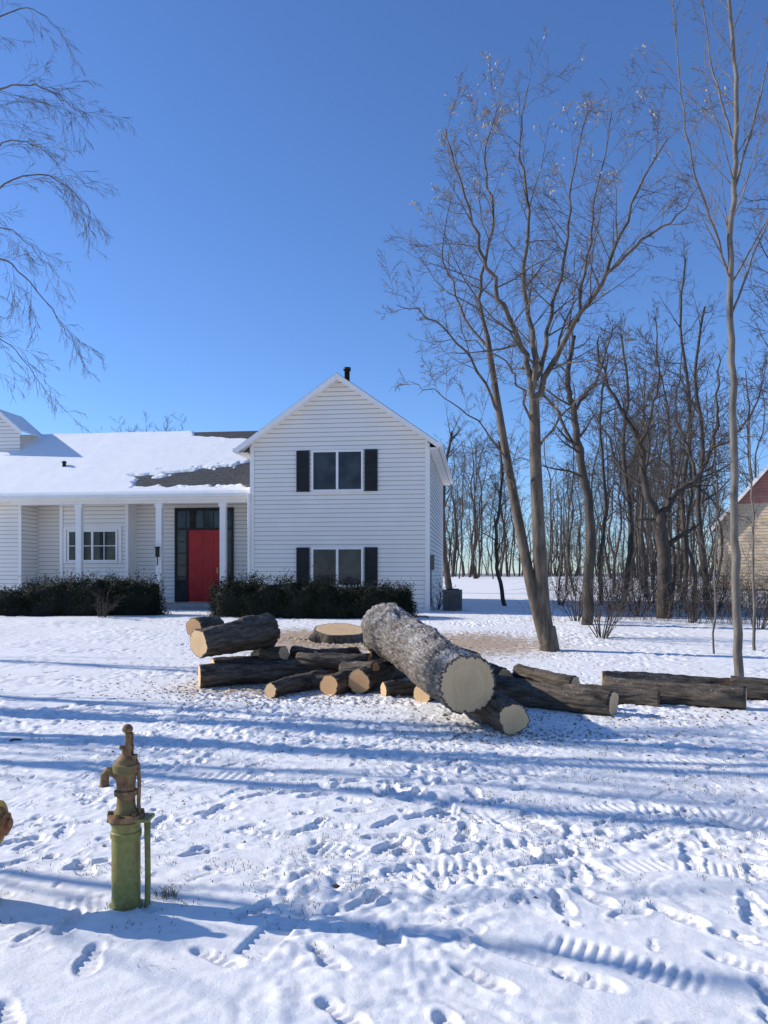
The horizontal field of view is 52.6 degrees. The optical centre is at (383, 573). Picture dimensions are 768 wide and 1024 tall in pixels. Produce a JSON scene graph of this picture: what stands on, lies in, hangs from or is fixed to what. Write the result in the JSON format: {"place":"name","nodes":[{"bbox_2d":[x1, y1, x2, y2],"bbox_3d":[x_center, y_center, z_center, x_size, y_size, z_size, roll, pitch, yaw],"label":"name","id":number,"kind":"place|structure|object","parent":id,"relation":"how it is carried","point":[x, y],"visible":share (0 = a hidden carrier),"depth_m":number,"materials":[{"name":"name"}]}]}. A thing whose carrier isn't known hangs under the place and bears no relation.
{"place":"outdoors","nodes":[
{"label":"outdoors","id":0,"kind":"place"},
{"bbox_2d":[0,574,767,1023],"bbox_3d":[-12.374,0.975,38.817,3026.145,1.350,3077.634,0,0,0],"label":"ground","id":1,"kind":"structure","parent":0,"point":[396,948],"depth_m":4.63,"materials":[{"name":"snow"}]},
{"bbox_2d":[0,800,12,843],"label":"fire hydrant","id":2,"kind":"object","parent":1,"relation":"on","point":[6,822],"visible":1,"depth_m":3.71,"materials":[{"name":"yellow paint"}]},
{"bbox_2d":[0,582,54,615],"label":"evergreen bush","id":3,"kind":"object","parent":1,"relation":"on","point":[11,604],"visible":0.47,"depth_m":21.13,"materials":[{"name":"green plant"}]},
{"bbox_2d":[14,568,94,615],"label":"evergreen bush","id":4,"kind":"object","parent":1,"relation":"on","point":[42,603],"visible":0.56,"depth_m":21.12,"materials":[{"name":"green plant"}]},
{"bbox_2d":[0,0,136,431],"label":"birch tree","id":5,"kind":"object","parent":1,"relation":"on","point":[45,175],"visible":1,"depth_m":9.39,"materials":[{"name":"brown plant"}]},
{"bbox_2d":[49,568,131,615],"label":"evergreen bush","id":6,"kind":"object","parent":1,"relation":"on","point":[80,600],"visible":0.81,"depth_m":20.92,"materials":[{"name":"green plant"}]},
{"bbox_2d":[90,587,126,617],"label":"bare shrub","id":7,"kind":"object","parent":1,"relation":"on","point":[105,612],"visible":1,"depth_m":20.24,"materials":[{"name":"brown plant"}]},
{"bbox_2d":[98,724,154,911],"bbox_3d":[-1.239,1.192,3.730,0.251,0.936,0.172,0,0,0],"label":"hand water pump","id":8,"kind":"object","parent":1,"relation":"on","point":[127,817],"visible":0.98,"depth_m":3.69,"materials":[{"name":"green paint"}]},
{"bbox_2d":[101,567,171,615],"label":"evergreen bush","id":9,"kind":"object","parent":1,"relation":"on","point":[144,598],"visible":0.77,"depth_m":21.15,"materials":[{"name":"green plant"}]},
{"bbox_2d":[0,367,452,611],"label":"house","id":10,"kind":"structure","parent":1,"relation":"on","point":[344,477],"depth_m":24.47,"materials":[{"name":"white"}]},
{"bbox_2d":[66,530,118,562],"bbox_3d":[-9.641,-0.888,25.655,1.823,1.092,0.059,0,0,7],"label":"window","id":11,"kind":"structure","parent":10,"relation":"in","point":[100,546],"depth_m":25.65,"materials":[{"name":"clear glass"}]},
{"bbox_2d":[188,530,219,600],"bbox_3d":[-5.990,-0.255,25.840,1.095,2.376,0.098,0,0,7],"label":"door","id":12,"kind":"structure","parent":10,"relation":"in","point":[203,545],"depth_m":25.86,"materials":[{"name":"red paint"}]},
{"bbox_2d":[311,547,362,587],"bbox_3d":[-1.407,-0.168,23.284,1.659,1.226,0.059,0,0,7],"label":"window","id":13,"kind":"structure","parent":10,"relation":"in","point":[347,561],"depth_m":23.29,"materials":[{"name":"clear glass"}]},
{"bbox_2d":[310,449,364,492],"bbox_3d":[-1.407,-3.061,23.284,1.659,1.284,0.059,0,0,7],"label":"window","id":14,"kind":"structure","parent":10,"relation":"in","point":[332,471],"depth_m":23.29,"materials":[{"name":"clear glass"}]},
{"bbox_2d":[199,569,263,616],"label":"evergreen bush","id":15,"kind":"object","parent":1,"relation":"on","point":[224,603],"visible":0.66,"depth_m":20.62,"materials":[{"name":"green plant"}]},
{"bbox_2d":[210,654,294,662],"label":"log","id":16,"kind":"object","parent":1,"relation":"on","point":[232,659],"visible":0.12,"depth_m":11.50,"materials":[{"name":"brown wood"}]},
{"bbox_2d":[250,646,288,660],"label":"log","id":17,"kind":"object","parent":16,"relation":"on","point":[274,653],"visible":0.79,"depth_m":11.47,"materials":[{"name":"brown wood"}]},
{"bbox_2d":[190,612,280,657],"bbox_3d":[-2.178,0.918,11.350,0.541,0.557,1.310,0,5,40],"label":"log","id":18,"kind":"object","parent":17,"relation":"on","point":[250,633],"visible":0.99,"depth_m":11.18,"materials":[{"name":"brown wood"}]},
{"bbox_2d":[186,616,223,635],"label":"log","id":19,"kind":"object","parent":18,"relation":"on","point":[192,624],"visible":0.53,"depth_m":11.39,"materials":[{"name":"brown wood"}]},
{"bbox_2d":[228,571,302,617],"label":"evergreen bush","id":20,"kind":"object","parent":1,"relation":"on","point":[256,602],"visible":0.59,"depth_m":20.41,"materials":[{"name":"green plant"}]},
{"bbox_2d":[198,660,338,688],"bbox_3d":[-1.458,1.424,11.239,2.389,0.351,0.432,0,0,-20],"label":"log","id":21,"kind":"object","parent":1,"relation":"on","point":[218,674],"visible":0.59,"depth_m":10.99,"materials":[{"name":"brown wood"}]},
{"bbox_2d":[314,647,360,653],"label":"log","id":22,"kind":"object","parent":21,"relation":"on","point":[352,650],"visible":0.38,"depth_m":11.66,"materials":[{"name":"brown wood"}]},
{"bbox_2d":[264,668,335,697],"bbox_3d":[-1.116,1.484,10.483,0.274,0.277,1.270,0,2,34],"label":"log","id":23,"kind":"object","parent":1,"relation":"on","point":[295,683],"visible":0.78,"depth_m":10.26,"materials":[{"name":"brown wood"}]},
{"bbox_2d":[295,652,370,668],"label":"log","id":24,"kind":"object","parent":23,"relation":"on","point":[333,660],"visible":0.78,"depth_m":10.88,"materials":[{"name":"brown wood"}]},
{"bbox_2d":[268,566,343,618],"bbox_3d":[-1.981,0.492,20.705,2.354,1.473,1.408,0,0,0],"label":"evergreen bush","id":25,"kind":"object","parent":1,"relation":"on","point":[297,597],"visible":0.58,"depth_m":20.28,"materials":[{"name":"green plant"}]},
{"bbox_2d":[295,576,368,618],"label":"evergreen bush","id":26,"kind":"object","parent":1,"relation":"on","point":[329,608],"visible":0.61,"depth_m":20.21,"materials":[{"name":"green plant"}]},
{"bbox_2d":[308,623,362,643],"bbox_3d":[-0.952,1.264,15.968,1.270,0.240,1.186,0,10,-14],"label":"tree stump","id":27,"kind":"object","parent":1,"relation":"on","point":[335,633],"visible":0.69,"depth_m":15.62,"materials":[{"name":"brown wood"}]},
{"bbox_2d":[319,670,352,695],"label":"log","id":28,"kind":"object","parent":1,"relation":"on","point":[333,684],"visible":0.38,"depth_m":10.18,"materials":[{"name":"brown wood"}]},
{"bbox_2d":[339,661,379,671],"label":"log","id":29,"kind":"object","parent":28,"relation":"on","point":[345,665],"visible":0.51,"depth_m":10.54,"materials":[{"name":"brown wood"}]},
{"bbox_2d":[348,660,395,693],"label":"log","id":30,"kind":"object","parent":1,"relation":"on","point":[364,679],"visible":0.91,"depth_m":10.25,"materials":[{"name":"brown wood"}]},
{"bbox_2d":[337,577,409,617],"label":"evergreen bush","id":31,"kind":"object","parent":1,"relation":"on","point":[371,597],"visible":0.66,"depth_m":20.08,"materials":[{"name":"green plant"}]},
{"bbox_2d":[0,686,767,966],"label":"grass tufts","id":32,"kind":"object","parent":1,"relation":"on","point":[170,892],"visible":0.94,"depth_m":4.75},
{"bbox_2d":[1,624,767,897],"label":"wood chips","id":33,"kind":"object","parent":1,"relation":"on","point":[545,733],"visible":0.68,"depth_m":8.63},
{"bbox_2d":[372,659,406,679],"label":"log","id":34,"kind":"object","parent":1,"relation":"on","point":[399,674],"visible":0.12,"depth_m":11.36,"materials":[{"name":"brown wood"}]},
{"bbox_2d":[361,603,495,714],"bbox_3d":[0.416,1.004,10.160,0.871,0.870,4.614,0,4,-10],"label":"log","id":35,"kind":"object","parent":34,"relation":"on","point":[432,662],"visible":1,"depth_m":8.50,"materials":[{"name":"grey wood"}]},
{"bbox_2d":[380,680,415,696],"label":"log","id":36,"kind":"object","parent":1,"relation":"on","point":[393,688],"visible":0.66,"depth_m":10.02,"materials":[{"name":"brown wood"}]},
{"bbox_2d":[373,581,422,616],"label":"evergreen bush","id":37,"kind":"object","parent":1,"relation":"on","point":[410,607],"visible":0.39,"depth_m":20.49,"materials":[{"name":"green plant"}]},
{"bbox_2d":[413,685,434,701],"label":"log","id":38,"kind":"object","parent":1,"relation":"on","point":[419,695],"visible":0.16,"depth_m":9.61,"materials":[{"name":"beige wood"}]},
{"bbox_2d":[443,588,461,609],"bbox_3d":[2.101,0.788,23.800,0.580,0.640,0.580,0,0,7],"label":"air conditioner","id":39,"kind":"object","parent":1,"relation":"on","point":[452,598],"visible":1,"depth_m":23.54,"materials":[{"name":"grey metal"}]},
{"bbox_2d":[434,421,472,576],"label":"bare tree","id":40,"kind":"object","parent":1,"relation":"on","point":[453,557],"visible":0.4,"depth_m":65.50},
{"bbox_2d":[443,403,470,588],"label":"bare tree","id":41,"kind":"object","parent":1,"relation":"on","point":[447,575],"visible":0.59,"depth_m":36.88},
{"bbox_2d":[446,418,481,576],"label":"bare tree","id":42,"kind":"object","parent":1,"relation":"on","point":[462,489],"visible":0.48,"depth_m":65.98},
{"bbox_2d":[446,459,485,578],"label":"bare tree","id":43,"kind":"object","parent":1,"relation":"on","point":[459,500],"visible":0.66,"depth_m":57.55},
{"bbox_2d":[450,432,496,578],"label":"bare tree","id":44,"kind":"object","parent":1,"relation":"on","point":[481,489],"visible":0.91,"depth_m":57.23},
{"bbox_2d":[449,419,504,576],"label":"bare tree","id":45,"kind":"object","parent":1,"relation":"on","point":[470,572],"visible":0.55,"depth_m":62.90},
{"bbox_2d":[449,420,505,578],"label":"bare tree","id":46,"kind":"object","parent":1,"relation":"on","point":[475,529],"visible":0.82,"depth_m":57.27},
{"bbox_2d":[451,429,507,577],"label":"bare tree","id":47,"kind":"object","parent":1,"relation":"on","point":[478,574],"visible":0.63,"depth_m":61.12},
{"bbox_2d":[461,440,500,577],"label":"bare tree","id":48,"kind":"object","parent":1,"relation":"on","point":[479,539],"visible":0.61,"depth_m":61.21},
{"bbox_2d":[472,459,515,578],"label":"bare tree","id":49,"kind":"object","parent":1,"relation":"on","point":[503,488],"visible":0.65,"depth_m":56.58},
{"bbox_2d":[477,434,520,605],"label":"bare tree","id":50,"kind":"object","parent":1,"relation":"on","point":[500,582],"visible":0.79,"depth_m":26.97,"materials":[{"name":"brown plant"}]},
{"bbox_2d":[470,690,529,735],"bbox_3d":[1.128,1.411,8.310,0.408,0.387,1.233,0,3,-16],"label":"log","id":51,"kind":"object","parent":1,"relation":"on","point":[500,712],"visible":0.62,"depth_m":7.74,"materials":[{"name":"brown wood"}]},
{"bbox_2d":[478,415,530,574],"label":"bare tree","id":52,"kind":"object","parent":1,"relation":"on","point":[504,548],"visible":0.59,"depth_m":63.73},
{"bbox_2d":[485,426,530,576],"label":"bare tree","id":53,"kind":"object","parent":1,"relation":"on","point":[509,504],"visible":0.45,"depth_m":65.32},
{"bbox_2d":[519,419,579,576],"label":"bare tree","id":54,"kind":"object","parent":1,"relation":"on","point":[548,566],"visible":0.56,"depth_m":59.16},
{"bbox_2d":[487,307,616,624],"bbox_3d":[4.075,-2.438,18.900,2.507,7.516,3.415,0,0,-13],"label":"bare tree","id":55,"kind":"object","parent":1,"relation":"on","point":[577,445],"visible":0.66,"depth_m":18.52,"materials":[{"name":"brown plant"}]},
{"bbox_2d":[375,25,733,651],"bbox_3d":[2.799,-4.555,14.133,5.910,12.273,5.086,0,0,0],"label":"bare tree","id":56,"kind":"object","parent":1,"relation":"on","point":[535,574],"visible":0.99,"depth_m":14.32,"materials":[{"name":"beige plant"}]},
{"bbox_2d":[493,674,618,715],"bbox_3d":[1.958,1.458,9.198,1.549,0.386,0.431,1,1,38],"label":"log","id":57,"kind":"object","parent":1,"relation":"on","point":[577,698],"visible":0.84,"depth_m":8.95,"materials":[{"name":"brown wood"}]},
{"bbox_2d":[512,663,579,684],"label":"log","id":58,"kind":"object","parent":57,"relation":"on","point":[530,673],"visible":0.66,"depth_m":9.46,"materials":[{"name":"brown wood"}]},
{"bbox_2d":[542,455,584,583],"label":"bare tree","id":59,"kind":"object","parent":1,"relation":"on","point":[561,509],"visible":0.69,"depth_m":38.39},
{"bbox_2d":[546,549,583,604],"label":"bare shrub","id":60,"kind":"object","parent":1,"relation":"on","point":[558,590],"visible":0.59,"depth_m":26.84,"materials":[{"name":"brown plant"}]},
{"bbox_2d":[547,443,590,590],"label":"bare tree","id":61,"kind":"object","parent":1,"relation":"on","point":[567,520],"visible":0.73,"depth_m":38.23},
{"bbox_2d":[543,407,602,594],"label":"bare tree","id":62,"kind":"object","parent":1,"relation":"on","point":[572,506],"visible":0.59,"depth_m":33.87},
{"bbox_2d":[547,547,627,620],"bbox_3d":[4.752,0.239,19.320,2.031,1.976,1.634,0,0,-16],"label":"bare shrub","id":63,"kind":"object","parent":1,"relation":"on","point":[580,605],"visible":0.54,"depth_m":19.32,"materials":[{"name":"brown plant"}]},
{"bbox_2d":[565,393,620,529],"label":"bare tree","id":64,"kind":"object","parent":1,"relation":"on","point":[593,467],"visible":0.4,"depth_m":48.56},
{"bbox_2d":[443,456,758,576],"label":"woodland","id":65,"kind":"object","parent":1,"relation":"on","point":[556,556],"visible":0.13,"depth_m":82.18,"materials":[{"name":"brown plant"}]},
{"bbox_2d":[549,526,657,638],"bbox_3d":[4.515,0.196,16.205,2.115,2.395,1.985,0,0,0],"label":"bare shrub","id":66,"kind":"object","parent":1,"relation":"on","point":[610,612],"visible":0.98,"depth_m":16.29,"materials":[{"name":"brown plant"}]},
{"bbox_2d":[564,326,643,602],"bbox_3d":[8.001,-3.990,27.994,2.850,10.378,2.743,0,0,0],"label":"bare tree","id":67,"kind":"object","parent":1,"relation":"on","point":[605,518],"visible":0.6,"depth_m":27.97,"materials":[{"name":"brown plant"}]},
{"bbox_2d":[574,401,635,577],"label":"bare tree","id":68,"kind":"object","parent":1,"relation":"on","point":[607,476],"visible":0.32,"depth_m":57.59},
{"bbox_2d":[569,531,647,609],"bbox_3d":[6.870,-0.126,23.875,2.361,2.629,3.827,0,0,21],"label":"bare shrub","id":69,"kind":"object","parent":1,"relation":"on","point":[598,567],"visible":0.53,"depth_m":24.04,"materials":[{"name":"brown plant"}]},
{"bbox_2d":[586,401,633,579],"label":"bare tree","id":70,"kind":"object","parent":1,"relation":"on","point":[611,512],"visible":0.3,"depth_m":41.02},
{"bbox_2d":[580,684,659,706],"bbox_3d":[2.625,1.491,9.576,1.466,0.294,0.308,1,0,20],"label":"log","id":71,"kind":"object","parent":1,"relation":"on","point":[628,695],"visible":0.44,"depth_m":9.37,"materials":[{"name":"brown wood"}]},
{"bbox_2d":[579,379,663,590],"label":"bare tree","id":72,"kind":"object","parent":1,"relation":"on","point":[617,546],"visible":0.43,"depth_m":35.97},
{"bbox_2d":[583,308,662,609],"bbox_3d":[7.500,-3.408,23.902,2.189,9.307,2.378,0,0,-18],"label":"bare tree","id":73,"kind":"object","parent":1,"relation":"on","point":[628,499],"visible":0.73,"depth_m":23.95,"materials":[{"name":"brown plant"}]},
{"bbox_2d":[589,347,673,574],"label":"bare tree","id":74,"kind":"object","parent":1,"relation":"on","point":[644,530],"visible":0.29,"depth_m":57.13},
{"bbox_2d":[508,556,767,624],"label":"undergrowth","id":75,"kind":"object","parent":1,"relation":"on","point":[678,609],"visible":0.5,"depth_m":20.77,"materials":[{"name":"plant"}]},
{"bbox_2d":[595,378,686,581],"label":"bare tree","id":76,"kind":"object","parent":1,"relation":"on","point":[636,513],"visible":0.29,"depth_m":41.79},
{"bbox_2d":[583,530,700,615],"bbox_3d":[6.855,-0.010,21.071,2.249,2.414,3.078,0,0,-42],"label":"bare shrub","id":77,"kind":"object","parent":1,"relation":"on","point":[641,565],"visible":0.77,"depth_m":20.97,"materials":[{"name":"brown plant"}]},
{"bbox_2d":[609,327,678,593],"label":"bare tree","id":78,"kind":"object","parent":1,"relation":"on","point":[641,515],"visible":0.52,"depth_m":32.70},
{"bbox_2d":[615,522,681,601],"bbox_3d":[9.547,-0.394,28.239,2.910,3.066,2.103,0,0,44],"label":"bare shrub","id":79,"kind":"object","parent":1,"relation":"on","point":[649,565],"visible":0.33,"depth_m":28.19,"materials":[{"name":"brown plant"}]},
{"bbox_2d":[630,436,669,585],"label":"bare tree","id":80,"kind":"object","parent":1,"relation":"on","point":[650,512],"visible":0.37,"depth_m":37.18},
{"bbox_2d":[607,372,693,563],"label":"bare tree","id":81,"kind":"object","parent":1,"relation":"on","point":[650,541],"visible":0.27,"depth_m":52.93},
{"bbox_2d":[611,359,694,536],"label":"bare tree","id":82,"kind":"object","parent":1,"relation":"on","point":[657,439],"visible":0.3,"depth_m":44.90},
{"bbox_2d":[616,393,695,534],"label":"bare tree","id":83,"kind":"object","parent":1,"relation":"on","point":[661,468],"visible":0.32,"depth_m":37.66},
{"bbox_2d":[606,320,722,600],"bbox_3d":[10.624,-4.435,30.365,4.569,11.427,3.700,0,0,43],"label":"bare tree","id":84,"kind":"object","parent":1,"relation":"on","point":[672,464],"visible":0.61,"depth_m":30.00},
{"bbox_2d":[601,671,729,684],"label":"log","id":85,"kind":"object","parent":1,"relation":"on","point":[668,677],"visible":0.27,"depth_m":10.23,"materials":[{"name":"brown wood"}]},
{"bbox_2d":[573,299,767,618],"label":"bare tree","id":86,"kind":"object","parent":1,"relation":"on","point":[664,543],"visible":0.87,"depth_m":20.18,"materials":[{"name":"brown plant"}]},
{"bbox_2d":[602,676,746,708],"bbox_3d":[3.527,1.478,9.509,1.647,0.341,0.395,0,0,27],"label":"log","id":87,"kind":"object","parent":1,"relation":"on","point":[709,695],"visible":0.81,"depth_m":9.28,"materials":[{"name":"brown wood"}]},
{"bbox_2d":[619,523,729,608],"bbox_3d":[9.438,-0.281,24.840,3.386,2.898,1.884,0,0,28],"label":"bare shrub","id":88,"kind":"object","parent":1,"relation":"on","point":[684,548],"visible":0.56,"depth_m":24.77,"materials":[{"name":"brown plant"}]},
{"bbox_2d":[623,347,729,608],"bbox_3d":[8.911,-2.856,23.610,3.316,8.295,2.686,0,0,20],"label":"bare tree","id":89,"kind":"object","parent":1,"relation":"on","point":[688,512],"visible":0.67,"depth_m":23.50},
{"bbox_2d":[654,394,703,589],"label":"bare tree","id":90,"kind":"object","parent":1,"relation":"on","point":[687,494],"visible":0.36,"depth_m":38.82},
{"bbox_2d":[646,362,713,576],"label":"bare tree","id":91,"kind":"object","parent":1,"relation":"on","point":[674,437],"visible":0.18,"depth_m":47.64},
{"bbox_2d":[647,377,714,585],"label":"bare tree","id":92,"kind":"object","parent":1,"relation":"on","point":[677,529],"visible":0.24,"depth_m":43.76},
{"bbox_2d":[643,228,724,601],"bbox_3d":[11.281,-6.038,29.580,3.036,14.436,3.207,0,0,32],"label":"bare tree","id":93,"kind":"object","parent":1,"relation":"on","point":[683,525],"visible":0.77,"depth_m":28.96,"materials":[{"name":"brown plant"}]},
{"bbox_2d":[672,551,731,622],"bbox_3d":[7.690,0.303,18.962,1.947,1.855,1.404,0,0,-39],"label":"bare shrub","id":94,"kind":"object","parent":1,"relation":"on","point":[696,601],"visible":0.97,"depth_m":18.98,"materials":[{"name":"brown plant"}]},
{"bbox_2d":[646,281,760,607],"bbox_3d":[10.581,-4.301,25.995,3.684,11.053,2.061,0,0,12],"label":"bare tree","id":95,"kind":"object","parent":1,"relation":"on","point":[698,503],"visible":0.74,"depth_m":25.94,"materials":[{"name":"brown plant"}]},
{"bbox_2d":[645,0,767,676],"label":"bare tree","id":96,"kind":"object","parent":1,"relation":"on","point":[736,603],"visible":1,"depth_m":11.57,"materials":[{"name":"brown plant"}]},
{"bbox_2d":[687,432,729,565],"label":"bare tree","id":97,"kind":"object","parent":1,"relation":"on","point":[709,506],"visible":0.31,"depth_m":38.30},
{"bbox_2d":[667,354,757,578],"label":"bare tree","id":98,"kind":"object","parent":1,"relation":"on","point":[707,431],"visible":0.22,"depth_m":57.05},
{"bbox_2d":[690,392,737,579],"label":"bare tree","id":99,"kind":"object","parent":1,"relation":"on","point":[712,485],"visible":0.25,"depth_m":52.67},
{"bbox_2d":[697,465,731,653],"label":"bare tree","id":100,"kind":"object","parent":1,"relation":"on","point":[715,617],"visible":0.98,"depth_m":13.99,"materials":[{"name":"brown plant"}]},
{"bbox_2d":[672,531,767,612],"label":"bare shrub","id":101,"kind":"object","parent":1,"relation":"on","point":[722,560],"visible":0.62,"depth_m":22.03,"materials":[{"name":"brown plant"}]},
{"bbox_2d":[685,388,765,582],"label":"bare tree","id":102,"kind":"object","parent":1,"relation":"on","point":[718,523],"visible":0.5,"depth_m":37.04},
{"bbox_2d":[709,464,767,588],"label":"neighbour house","id":103,"kind":"structure","parent":1,"relation":"on","point":[760,542],"depth_m":39.10,"materials":[{"name":"beige"}]},
{"bbox_2d":[711,328,767,491],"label":"bare tree","id":104,"kind":"object","parent":1,"relation":"on","point":[749,420],"visible":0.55,"depth_m":47.65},
{"bbox_2d":[711,378,767,481],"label":"bare tree","id":105,"kind":"object","parent":1,"relation":"on","point":[762,435],"visible":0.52,"depth_m":50.29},
{"bbox_2d":[728,411,767,650],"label":"bare tree","id":106,"kind":"object","parent":1,"relation":"on","point":[753,579],"visible":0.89,"depth_m":14.47,"materials":[{"name":"brown plant"}]},
{"bbox_2d":[730,675,767,700],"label":"log","id":107,"kind":"object","parent":1,"relation":"on","point":[757,688],"visible":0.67,"depth_m":9.77,"materials":[{"name":"brown wood"}]},
{"bbox_2d":[735,268,767,407],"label":"bare tree","id":108,"kind":"object","parent":1,"relation":"on","point":[758,286],"visible":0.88,"depth_m":26.11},
{"bbox_2d":[736,161,767,414],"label":"bare tree","id":109,"kind":"object","parent":1,"relation":"on","point":[757,265],"visible":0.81,"depth_m":22.25,"materials":[{"name":"brown plant"}]},
{"bbox_2d":[741,572,767,629],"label":"bare shrub","id":110,"kind":"object","parent":1,"relation":"on","point":[763,626],"visible":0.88,"depth_m":17.48,"materials":[{"name":"brown plant"}]},
{"bbox_2d":[0,0,767,573],"label":"sky","id":111,"kind":"structure","parent":0,"point":[275,150],"materials":[{"name":"blue"}]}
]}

